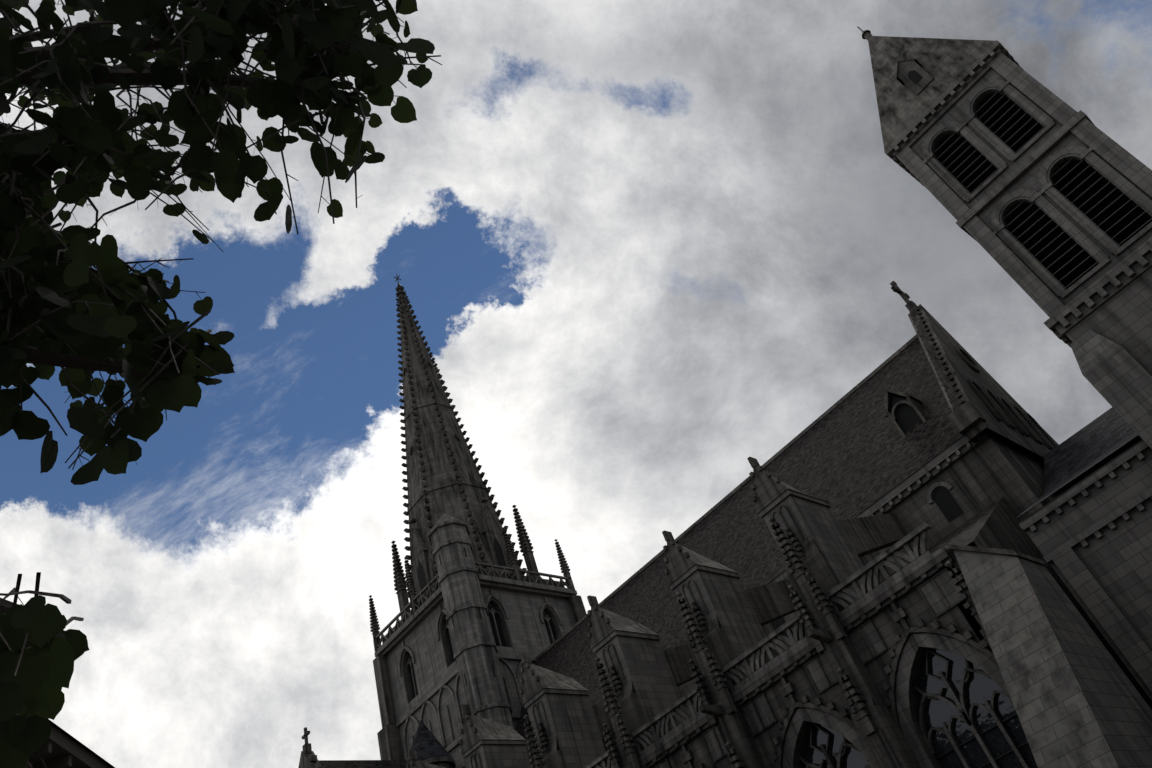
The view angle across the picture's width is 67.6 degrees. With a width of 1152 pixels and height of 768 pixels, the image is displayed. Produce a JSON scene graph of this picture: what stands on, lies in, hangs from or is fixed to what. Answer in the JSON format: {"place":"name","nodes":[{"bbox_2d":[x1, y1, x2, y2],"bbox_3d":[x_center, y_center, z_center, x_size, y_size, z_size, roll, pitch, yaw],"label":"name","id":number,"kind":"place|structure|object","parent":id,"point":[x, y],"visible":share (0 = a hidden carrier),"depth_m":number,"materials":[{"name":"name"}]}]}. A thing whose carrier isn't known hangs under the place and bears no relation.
{"place":"outdoors","nodes":[
{"label":"outdoors","id":0,"kind":"place"},
{"bbox_2d":[16,713,114,767],"bbox_3d":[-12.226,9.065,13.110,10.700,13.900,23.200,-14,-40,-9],"label":"house","id":1,"kind":"structure","parent":0,"point":[60,748],"depth_m":12.78,"materials":[{"name":"paint"}]},
{"bbox_2d":[0,0,441,767],"bbox_3d":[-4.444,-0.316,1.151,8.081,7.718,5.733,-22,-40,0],"label":"lime tree","id":2,"kind":"object","parent":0,"point":[72,312],"visible":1,"depth_m":1.78,"materials":[{"name":"green plant"}]},
{"bbox_2d":[0,0,1151,767],"label":"sky","id":3,"kind":"structure","parent":0,"point":[637,249],"materials":[{"name":"white"}]},
{"bbox_2d":[298,27,1151,767],"bbox_3d":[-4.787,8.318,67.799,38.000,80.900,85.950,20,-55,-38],"label":"cathedral","id":4,"kind":"structure","parent":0,"point":[928,545],"depth_m":34.16,"materials":[{"name":"stone"}]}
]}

